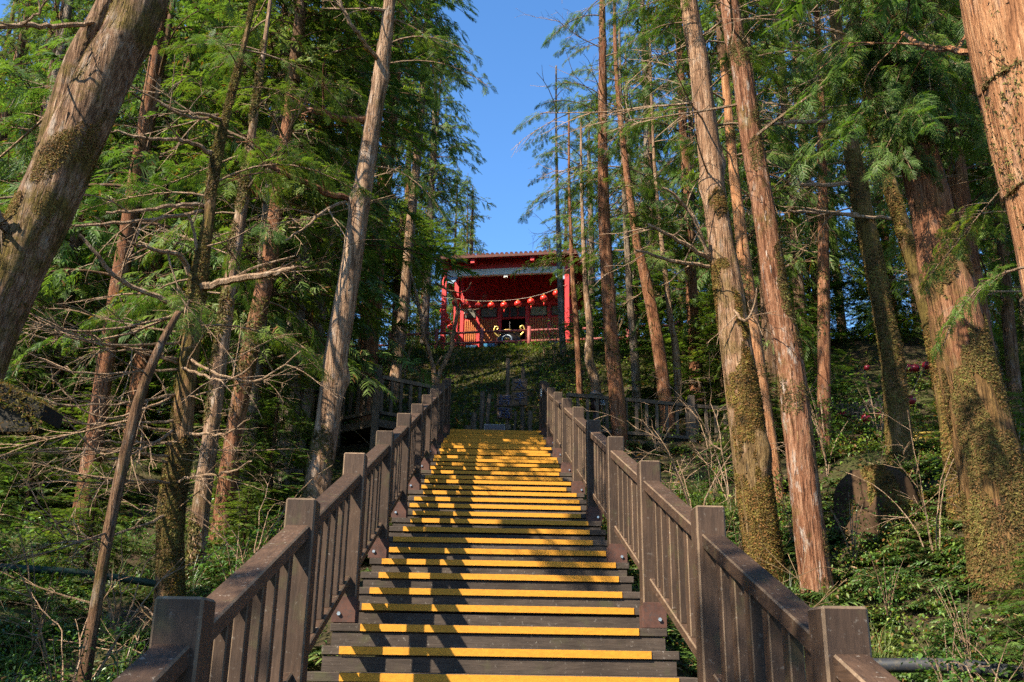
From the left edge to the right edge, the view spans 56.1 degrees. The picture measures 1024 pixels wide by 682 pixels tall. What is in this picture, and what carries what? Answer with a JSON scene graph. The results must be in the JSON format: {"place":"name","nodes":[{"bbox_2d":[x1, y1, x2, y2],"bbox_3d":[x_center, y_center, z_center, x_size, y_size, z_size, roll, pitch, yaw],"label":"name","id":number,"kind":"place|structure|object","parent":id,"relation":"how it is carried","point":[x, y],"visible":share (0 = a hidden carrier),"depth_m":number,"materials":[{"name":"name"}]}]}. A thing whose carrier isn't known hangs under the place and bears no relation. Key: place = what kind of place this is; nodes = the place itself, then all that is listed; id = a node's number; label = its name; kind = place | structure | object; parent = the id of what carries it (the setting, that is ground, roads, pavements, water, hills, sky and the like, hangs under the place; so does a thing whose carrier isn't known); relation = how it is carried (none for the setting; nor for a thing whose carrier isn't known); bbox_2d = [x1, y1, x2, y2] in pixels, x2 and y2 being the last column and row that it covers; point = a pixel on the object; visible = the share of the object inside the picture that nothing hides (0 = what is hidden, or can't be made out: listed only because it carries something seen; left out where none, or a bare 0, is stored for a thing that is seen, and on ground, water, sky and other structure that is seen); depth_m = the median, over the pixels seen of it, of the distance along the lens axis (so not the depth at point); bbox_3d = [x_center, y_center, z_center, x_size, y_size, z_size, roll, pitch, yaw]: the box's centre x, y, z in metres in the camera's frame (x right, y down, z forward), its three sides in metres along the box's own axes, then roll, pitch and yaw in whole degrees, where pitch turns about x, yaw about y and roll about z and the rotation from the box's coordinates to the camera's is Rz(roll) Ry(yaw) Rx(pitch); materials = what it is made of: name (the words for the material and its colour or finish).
{"place":"outdoors","nodes":[
{"label":"outdoors","id":0,"kind":"place"},
{"bbox_2d":[0,0,1013,348],"label":"sky","id":1,"kind":"structure","parent":0,"point":[511,52],"materials":[{"name":"blue"}]},
{"bbox_2d":[0,332,1023,681],"bbox_3d":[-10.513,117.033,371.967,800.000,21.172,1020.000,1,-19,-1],"label":"ground","id":2,"kind":"structure","parent":0,"point":[916,350],"depth_m":15.85,"materials":[{"name":"soil"}]},
{"bbox_2d":[0,0,56,207],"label":"cedar tree","id":3,"kind":"object","parent":2,"relation":"on","point":[18,51],"visible":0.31,"depth_m":28.38,"materials":[{"name":"green plant"}]},
{"bbox_2d":[0,379,63,436],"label":"shed","id":4,"kind":"structure","parent":2,"relation":"on","point":[13,421],"depth_m":4.70,"materials":[{"name":"grey wood"}]},
{"bbox_2d":[2,297,92,436],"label":"young cedar","id":5,"kind":"object","parent":2,"relation":"on","point":[28,359],"visible":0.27,"depth_m":20.11,"materials":[{"name":"green plant"}]},
{"bbox_2d":[0,397,100,529],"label":"young cedar","id":6,"kind":"object","parent":2,"relation":"on","point":[28,497],"visible":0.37,"depth_m":16.04,"materials":[{"name":"green plant"}]},
{"bbox_2d":[0,514,121,669],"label":"shrub","id":7,"kind":"object","parent":2,"relation":"on","point":[33,621],"visible":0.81,"depth_m":9.49,"materials":[{"name":"green plant"}]},
{"bbox_2d":[1,617,128,681],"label":"shrub","id":8,"kind":"object","parent":2,"relation":"on","point":[60,663],"visible":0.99,"depth_m":6.81,"materials":[{"name":"green plant"}]},
{"bbox_2d":[0,563,155,586],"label":"water pipe","id":9,"kind":"object","parent":2,"relation":"on","point":[143,581],"visible":0.61,"depth_m":10.19,"materials":[{"name":"grey metal"}]},
{"bbox_2d":[0,384,163,522],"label":"young cedar","id":10,"kind":"object","parent":2,"relation":"on","point":[67,444],"visible":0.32,"depth_m":16.91,"materials":[{"name":"green plant"}]},
{"bbox_2d":[10,462,154,594],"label":"young cedar","id":11,"kind":"object","parent":2,"relation":"on","point":[88,556],"visible":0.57,"depth_m":12.49,"materials":[{"name":"green plant"}]},
{"bbox_2d":[5,265,171,438],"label":"young cedar","id":12,"kind":"object","parent":2,"relation":"on","point":[117,361],"visible":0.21,"depth_m":21.27,"materials":[{"name":"green plant"}]},
{"bbox_2d":[0,311,181,681],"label":"broken stem","id":13,"kind":"object","parent":2,"relation":"on","point":[106,541],"visible":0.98,"depth_m":8.02,"materials":[{"name":"brown plant"}]},
{"bbox_2d":[0,0,185,422],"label":"cedar tree","id":14,"kind":"object","parent":2,"relation":"on","point":[10,69],"visible":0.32,"depth_m":20.61,"materials":[{"name":"green plant"}]},
{"bbox_2d":[0,457,197,640],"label":"bare bush","id":15,"kind":"object","parent":2,"relation":"on","point":[112,617],"visible":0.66,"depth_m":9.86,"materials":[{"name":"brown plant"}]},
{"bbox_2d":[0,0,200,432],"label":"cedar tree","id":16,"kind":"object","parent":2,"relation":"on","point":[73,241],"visible":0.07,"depth_m":21.36,"materials":[{"name":"green plant"}]},
{"bbox_2d":[0,544,224,681],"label":"bare bush","id":17,"kind":"object","parent":2,"relation":"on","point":[100,667],"visible":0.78,"depth_m":7.38,"materials":[{"name":"brown plant"}]},
{"bbox_2d":[0,0,240,381],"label":"cedar tree","id":18,"kind":"object","parent":2,"relation":"on","point":[109,49],"visible":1,"depth_m":7.74,"materials":[{"name":"brown plant"}]},
{"bbox_2d":[22,0,270,458],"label":"cedar tree","id":19,"kind":"object","parent":2,"relation":"on","point":[139,362],"visible":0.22,"depth_m":20.42,"materials":[{"name":"green plant"}]},
{"bbox_2d":[0,495,296,681],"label":"grass","id":20,"kind":"structure","parent":2,"relation":"on","point":[108,595],"depth_m":11.41,"materials":[{"name":"green plant"}]},
{"bbox_2d":[0,0,307,529],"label":"cedar tree","id":21,"kind":"object","parent":2,"relation":"on","point":[149,106],"visible":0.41,"depth_m":17.12,"materials":[{"name":"green plant"}]},
{"bbox_2d":[0,0,377,622],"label":"cedar tree","id":22,"kind":"object","parent":2,"relation":"on","point":[172,496],"visible":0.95,"depth_m":11.21,"materials":[{"name":"green plant"}]},
{"bbox_2d":[0,425,392,681],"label":"ferns","id":23,"kind":"object","parent":2,"relation":"on","point":[22,588],"visible":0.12,"depth_m":10.94,"materials":[{"name":"green plant"}]},
{"bbox_2d":[87,0,334,581],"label":"cedar tree","id":24,"kind":"object","parent":2,"relation":"on","point":[196,540],"visible":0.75,"depth_m":13.58,"materials":[{"name":"green plant"}]},
{"bbox_2d":[148,316,279,453],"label":"young cedar","id":25,"kind":"object","parent":2,"relation":"on","point":[202,390],"visible":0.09,"depth_m":19.89,"materials":[{"name":"green plant"}]},
{"bbox_2d":[0,340,449,681],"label":"ground plants","id":26,"kind":"object","parent":2,"relation":"on","point":[81,602],"visible":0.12,"depth_m":11.68,"materials":[{"name":"green plant"}]},
{"bbox_2d":[185,417,287,543],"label":"young cedar","id":27,"kind":"object","parent":2,"relation":"on","point":[245,467],"visible":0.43,"depth_m":15.25,"materials":[{"name":"green plant"}]},
{"bbox_2d":[207,481,283,565],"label":"young cedar","id":28,"kind":"object","parent":2,"relation":"on","point":[245,524],"visible":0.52,"depth_m":13.60,"materials":[{"name":"green plant"}]},
{"bbox_2d":[126,3,370,444],"bbox_3d":[-6.109,-4.309,22.244,6.304,15.899,6.394,-6,-20,21],"label":"cedar tree","id":29,"kind":"object","parent":2,"relation":"on","point":[166,87],"visible":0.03,"depth_m":21.37,"materials":[{"name":"green plant"}]},
{"bbox_2d":[87,0,437,525],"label":"cedar tree","id":30,"kind":"object","parent":2,"relation":"on","point":[310,197],"visible":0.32,"depth_m":17.67,"materials":[{"name":"green plant"}]},
{"bbox_2d":[191,362,341,526],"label":"young cedar","id":31,"kind":"object","parent":2,"relation":"on","point":[296,463],"visible":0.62,"depth_m":16.48,"materials":[{"name":"green plant"}]},
{"bbox_2d":[195,295,360,461],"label":"young cedar","id":32,"kind":"object","parent":2,"relation":"on","point":[276,301],"visible":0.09,"depth_m":19.71,"materials":[{"name":"green plant"}]},
{"bbox_2d":[162,0,434,548],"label":"cedar tree","id":33,"kind":"object","parent":2,"relation":"on","point":[274,238],"visible":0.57,"depth_m":16.74,"materials":[{"name":"green plant"}]},
{"bbox_2d":[131,0,479,486],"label":"cedar tree","id":34,"kind":"object","parent":2,"relation":"on","point":[385,355],"visible":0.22,"depth_m":19.88,"materials":[{"name":"green plant"}]},
{"bbox_2d":[200,0,444,475],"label":"cedar tree","id":35,"kind":"object","parent":2,"relation":"on","point":[309,396],"visible":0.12,"depth_m":21.86,"materials":[{"name":"green plant"}]},
{"bbox_2d":[245,0,432,430],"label":"cedar tree","id":36,"kind":"object","parent":2,"relation":"on","point":[382,340],"visible":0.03,"depth_m":25.73,"materials":[{"name":"green plant"}]},
{"bbox_2d":[306,419,396,445],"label":"boardwalk","id":37,"kind":"structure","parent":2,"relation":"on","point":[352,436],"depth_m":20.05,"materials":[{"name":"brown wood"}]},
{"bbox_2d":[310,365,436,450],"bbox_3d":[-3.299,1.684,20.275,3.700,2.020,1.345,-2,-19,9],"label":"picket railing","id":38,"kind":"object","parent":37,"relation":"on","point":[376,411],"visible":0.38,"depth_m":19.98,"materials":[{"name":"brown wood"}]},
{"bbox_2d":[218,0,497,498],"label":"cedar tree","id":39,"kind":"object","parent":2,"relation":"on","point":[324,436],"visible":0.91,"depth_m":13.25,"materials":[{"name":"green plant"}]},
{"bbox_2d":[342,198,468,367],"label":"cedar tree","id":40,"kind":"object","parent":2,"relation":"on","point":[396,287],"visible":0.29,"depth_m":32.73,"materials":[{"name":"green plant"}]},
{"bbox_2d":[345,0,476,421],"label":"cedar tree","id":41,"kind":"object","parent":2,"relation":"on","point":[371,343],"visible":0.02,"depth_m":29.10,"materials":[{"name":"green plant"}]},
{"bbox_2d":[386,0,478,403],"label":"cedar tree","id":42,"kind":"object","parent":2,"relation":"on","point":[400,340],"visible":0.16,"depth_m":30.24,"materials":[{"name":"green plant"}]},
{"bbox_2d":[392,264,486,385],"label":"bare sapling","id":43,"kind":"object","parent":2,"relation":"on","point":[446,358],"visible":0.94,"depth_m":24.30,"materials":[{"name":"brown plant"}]},
{"bbox_2d":[393,25,496,342],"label":"cedar tree","id":44,"kind":"object","parent":2,"relation":"on","point":[432,163],"visible":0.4,"depth_m":46.42,"materials":[{"name":"green plant"}]},
{"bbox_2d":[429,175,489,347],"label":"cedar tree","id":45,"kind":"object","parent":2,"relation":"on","point":[471,247],"visible":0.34,"depth_m":54.47,"materials":[{"name":"green plant"}]},
{"bbox_2d":[257,335,727,438],"bbox_3d":[-0.156,1.491,29.888,14.258,7.590,15.878,1,-19,-1],"label":"bank moss","id":46,"kind":"object","parent":2,"relation":"on","point":[510,348],"visible":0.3,"depth_m":29.41,"materials":[{"name":"green plant"}]},
{"bbox_2d":[307,429,697,681],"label":"staircase","id":47,"kind":"structure","parent":2,"relation":"on","point":[497,545],"depth_m":7.26,"materials":[{"name":"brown wood"}]},
{"bbox_2d":[112,378,451,681],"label":"stair railing","id":48,"kind":"object","parent":47,"relation":"on","point":[270,608],"visible":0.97,"depth_m":4.66,"materials":[{"name":"brown wood"}]},
{"bbox_2d":[539,381,899,681],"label":"stair railing","id":49,"kind":"object","parent":47,"relation":"on","point":[733,611],"visible":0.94,"depth_m":4.86,"materials":[{"name":"brown wood"}]},
{"bbox_2d":[438,249,583,348],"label":"red temple","id":50,"kind":"structure","parent":2,"relation":"on","point":[495,282],"depth_m":41.64,"materials":[{"name":"wood"}]},
{"bbox_2d":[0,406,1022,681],"bbox_3d":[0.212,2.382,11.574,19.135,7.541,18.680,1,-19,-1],"label":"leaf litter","id":51,"kind":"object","parent":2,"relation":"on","point":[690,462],"visible":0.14,"depth_m":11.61,"materials":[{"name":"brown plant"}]},
{"bbox_2d":[496,358,527,430],"bbox_3d":[-0.004,1.518,21.878,0.711,2.362,0.182,1,-19,-1],"label":"carved sign","id":52,"kind":"object","parent":2,"relation":"on","point":[504,402],"visible":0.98,"depth_m":21.87,"materials":[{"name":"grey stone"}]},
{"bbox_2d":[512,65,597,355],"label":"cedar tree","id":53,"kind":"object","parent":2,"relation":"on","point":[560,292],"visible":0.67,"depth_m":34.99,"materials":[{"name":"green plant"}]},
{"bbox_2d":[511,107,640,400],"bbox_3d":[2.170,-2.633,28.493,3.563,9.747,3.668,-5,-20,17],"label":"cedar tree","id":54,"kind":"object","parent":2,"relation":"on","point":[579,387],"visible":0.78,"depth_m":28.16,"materials":[{"name":"green plant"}]},
{"bbox_2d":[518,118,638,409],"bbox_3d":[1.972,-2.377,27.023,2.765,9.248,3.963,6,-19,-15],"label":"cedar tree","id":55,"kind":"object","parent":2,"relation":"on","point":[591,366],"visible":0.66,"depth_m":27.18,"materials":[{"name":"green plant"}]},
{"bbox_2d":[546,110,625,334],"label":"cedar tree","id":56,"kind":"object","parent":2,"relation":"on","point":[590,245],"visible":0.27,"depth_m":47.63,"materials":[{"name":"green plant"}]},
{"bbox_2d":[515,0,689,455],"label":"cedar tree","id":57,"kind":"object","parent":2,"relation":"on","point":[616,393],"visible":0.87,"depth_m":21.70,"materials":[{"name":"green plant"}]},
{"bbox_2d":[550,25,687,409],"bbox_3d":[2.586,-3.930,26.031,2.549,12.441,4.502,13,-22,-33],"label":"cedar tree","id":58,"kind":"object","parent":2,"relation":"on","point":[635,368],"visible":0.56,"depth_m":26.20,"materials":[{"name":"brown plant"}]},
{"bbox_2d":[566,28,673,313],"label":"cedar tree","id":59,"kind":"object","parent":2,"relation":"on","point":[609,88],"visible":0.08,"depth_m":41.91,"materials":[{"name":"green plant"}]},
{"bbox_2d":[559,228,685,355],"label":"young cedar","id":60,"kind":"object","parent":2,"relation":"on","point":[621,288],"visible":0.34,"depth_m":32.27,"materials":[{"name":"green plant"}]},
{"bbox_2d":[550,7,702,432],"bbox_3d":[3.295,-4.401,25.475,3.570,14.221,4.429,-9,-21,26],"label":"cedar tree","id":61,"kind":"object","parent":2,"relation":"on","point":[658,350],"visible":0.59,"depth_m":25.05,"materials":[{"name":"red plant"}]},
{"bbox_2d":[584,0,702,344],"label":"cedar tree","id":62,"kind":"object","parent":2,"relation":"on","point":[647,143],"visible":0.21,"depth_m":35.83,"materials":[{"name":"green plant"}]},
{"bbox_2d":[629,439,667,444],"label":"boardwalk","id":63,"kind":"structure","parent":2,"relation":"on","point":[640,441],"depth_m":21.12,"materials":[{"name":"brown wood"}]},
{"bbox_2d":[566,393,813,441],"bbox_3d":[4.184,2.228,21.531,6.232,2.020,0.299,7,-20,-16],"label":"picket railing","id":64,"kind":"object","parent":63,"relation":"on","point":[666,404],"visible":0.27,"depth_m":21.38,"materials":[{"name":"brown wood"}]},
{"bbox_2d":[608,46,695,413],"bbox_3d":[3.580,-3.322,25.424,3.320,11.235,2.986,-12,-22,33],"label":"cedar tree","id":65,"kind":"object","parent":2,"relation":"on","point":[675,346],"visible":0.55,"depth_m":24.86,"materials":[{"name":"green plant"}]},
{"bbox_2d":[602,310,720,408],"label":"young cedar","id":66,"kind":"object","parent":2,"relation":"on","point":[640,351],"visible":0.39,"depth_m":25.70,"materials":[{"name":"green plant"}]},
{"bbox_2d":[512,0,823,584],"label":"cedar tree","id":67,"kind":"object","parent":2,"relation":"on","point":[751,451],"visible":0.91,"depth_m":12.01,"materials":[{"name":"brown plant"}]},
{"bbox_2d":[621,237,718,354],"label":"young cedar","id":68,"kind":"object","parent":2,"relation":"on","point":[679,297],"visible":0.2,"depth_m":31.80,"materials":[{"name":"green plant"}]},
{"bbox_2d":[617,0,783,403],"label":"cedar tree","id":69,"kind":"object","parent":2,"relation":"on","point":[690,288],"visible":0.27,"depth_m":26.55,"materials":[{"name":"green plant"}]},
{"bbox_2d":[632,286,808,410],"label":"young cedar","id":70,"kind":"object","parent":2,"relation":"on","point":[710,349],"visible":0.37,"depth_m":24.82,"materials":[{"name":"green plant"}]},
{"bbox_2d":[615,0,837,502],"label":"cedar tree","id":71,"kind":"object","parent":2,"relation":"on","point":[743,249],"visible":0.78,"depth_m":17.64,"materials":[{"name":"orange plant"}]},
{"bbox_2d":[669,6,811,344],"bbox_3d":[8.059,-6.624,32.979,5.296,17.756,5.644,2,-19,-2],"label":"cedar tree","id":72,"kind":"object","parent":2,"relation":"on","point":[701,274],"visible":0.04,"depth_m":32.27,"materials":[{"name":"green plant"}]},
{"bbox_2d":[552,0,962,603],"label":"cedar tree","id":73,"kind":"object","parent":2,"relation":"on","point":[802,466],"visible":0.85,"depth_m":11.31,"materials":[{"name":"brown plant"}]},
{"bbox_2d":[667,0,866,420],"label":"cedar tree","id":74,"kind":"object","parent":2,"relation":"on","point":[764,321],"visible":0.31,"depth_m":23.33,"materials":[{"name":"green plant"}]},
{"bbox_2d":[528,323,1023,681],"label":"ground plants","id":75,"kind":"object","parent":2,"relation":"on","point":[895,652],"visible":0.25,"depth_m":11.64,"materials":[{"name":"green plant"}]},
{"bbox_2d":[583,474,976,681],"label":"grass","id":76,"kind":"structure","parent":2,"relation":"on","point":[881,651],"depth_m":9.96,"materials":[{"name":"green plant"}]},
{"bbox_2d":[713,280,862,405],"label":"young cedar","id":77,"kind":"object","parent":2,"relation":"on","point":[800,328],"visible":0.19,"depth_m":25.75,"materials":[{"name":"green plant"}]},
{"bbox_2d":[716,0,881,387],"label":"cedar tree","id":78,"kind":"object","parent":2,"relation":"on","point":[800,281],"visible":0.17,"depth_m":28.22,"materials":[{"name":"green plant"}]},
{"bbox_2d":[584,381,1023,681],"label":"ferns","id":79,"kind":"object","parent":2,"relation":"on","point":[857,590],"visible":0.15,"depth_m":10.57,"materials":[{"name":"green plant"}]},
{"bbox_2d":[759,2,874,347],"bbox_3d":[10.671,-7.096,33.876,5.034,18.243,4.199,13,-22,-31],"label":"cedar tree","id":80,"kind":"object","parent":2,"relation":"on","point":[841,257],"visible":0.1,"depth_m":32.59,"materials":[{"name":"green plant"}]},
{"bbox_2d":[770,336,876,426],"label":"young cedar","id":81,"kind":"object","parent":2,"relation":"on","point":[809,365],"visible":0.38,"depth_m":20.81,"materials":[{"name":"green plant"}]},
{"bbox_2d":[654,0,993,455],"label":"cedar tree","id":82,"kind":"object","parent":2,"relation":"on","point":[823,340],"visible":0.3,"depth_m":18.02,"materials":[{"name":"green plant"}]},
{"bbox_2d":[785,238,876,342],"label":"young cedar","id":83,"kind":"object","parent":2,"relation":"on","point":[836,308],"visible":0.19,"depth_m":31.71,"materials":[{"name":"green plant"}]},
{"bbox_2d":[719,0,968,522],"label":"cedar tree","id":84,"kind":"object","parent":2,"relation":"on","point":[901,223],"visible":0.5,"depth_m":12.65,"materials":[{"name":"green plant"}]},
{"bbox_2d":[727,0,980,465],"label":"cedar tree","id":85,"kind":"object","parent":2,"relation":"on","point":[895,390],"visible":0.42,"depth_m":15.35,"materials":[{"name":"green plant"}]},
{"bbox_2d":[821,479,896,573],"bbox_3d":[3.952,2.200,11.132,1.076,1.173,1.185,-10,-22,30],"label":"shrub","id":86,"kind":"object","parent":2,"relation":"on","point":[851,537],"visible":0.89,"depth_m":11.01,"materials":[{"name":"green plant"}]},
{"bbox_2d":[705,0,1023,602],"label":"cedar tree","id":87,"kind":"object","parent":2,"relation":"on","point":[987,447],"visible":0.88,"depth_m":9.93,"materials":[{"name":"red plant"}]},
{"bbox_2d":[807,219,924,342],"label":"young cedar","id":88,"kind":"object","parent":2,"relation":"on","point":[858,293],"visible":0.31,"depth_m":31.92,"materials":[{"name":"green plant"}]},
{"bbox_2d":[829,461,929,543],"bbox_3d":[4.854,2.202,12.584,1.398,1.142,1.381,-6,-20,19],"label":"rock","id":89,"kind":"object","parent":2,"relation":"on","point":[886,479],"visible":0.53,"depth_m":12.24,"materials":[{"name":"bark"},{"name":"wood"}]},
{"bbox_2d":[832,548,937,627],"bbox_3d":[3.782,2.459,9.434,0.906,0.908,0.799,6,-19,-14],"label":"shrub","id":90,"kind":"object","parent":2,"relation":"on","point":[888,611],"visible":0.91,"depth_m":9.38,"materials":[{"name":"green plant"}]},
{"bbox_2d":[819,402,959,556],"bbox_3d":[4.558,1.599,10.701,1.897,1.783,1.251,0,-19,4],"label":"bare bush","id":91,"kind":"object","parent":2,"relation":"on","point":[917,470],"visible":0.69,"depth_m":10.55,"materials":[{"name":"brown plant"}]},
{"bbox_2d":[774,0,1023,364],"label":"cedar tree","id":92,"kind":"object","parent":2,"relation":"on","point":[994,35],"visible":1,"depth_m":5.70,"materials":[{"name":"orange plant"}]},
{"bbox_2d":[792,0,1017,356],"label":"cedar tree","id":93,"kind":"object","parent":2,"relation":"on","point":[961,197],"visible":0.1,"depth_m":17.67,"materials":[{"name":"plant"}]},
{"bbox_2d":[839,0,1023,427],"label":"cedar tree","id":94,"kind":"object","parent":2,"relation":"on","point":[1013,374],"visible":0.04,"depth_m":18.21,"materials":[{"name":"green plant"}]},
{"bbox_2d":[871,611,1007,681],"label":"shrub","id":95,"kind":"object","parent":2,"relation":"on","point":[954,668],"visible":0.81,"depth_m":6.93,"materials":[{"name":"green plant"}]},
{"bbox_2d":[881,568,1011,681],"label":"shrub","id":96,"kind":"object","parent":2,"relation":"on","point":[962,643],"visible":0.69,"depth_m":7.97,"materials":[{"name":"green plant"}]},
{"bbox_2d":[872,658,1023,680],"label":"water pipe","id":97,"kind":"object","parent":2,"relation":"on","point":[891,665],"visible":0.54,"depth_m":7.30,"materials":[{"name":"grey metal"}]},
{"bbox_2d":[917,631,1023,681],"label":"shrub","id":98,"kind":"object","parent":2,"relation":"on","point":[957,675],"visible":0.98,"depth_m":6.30,"materials":[{"name":"green plant"}]},
{"bbox_2d":[951,542,1023,681],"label":"young cedar","id":99,"kind":"object","parent":2,"relation":"on","point":[1004,606],"visible":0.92,"depth_m":7.15,"materials":[{"name":"green plant"}]},
{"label":"temple terrace","id":100,"kind":"structure","parent":2,"relation":"on","visible":0},
{"bbox_2d":[350,321,714,348],"bbox_3d":[-0.689,-0.027,38.204,18.367,1.058,0.165,-2,-19,8],"label":"log fence","id":101,"kind":"object","parent":100,"relation":"on","point":[528,330],"visible":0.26,"depth_m":38.23,"materials":[{"name":"red wood"}]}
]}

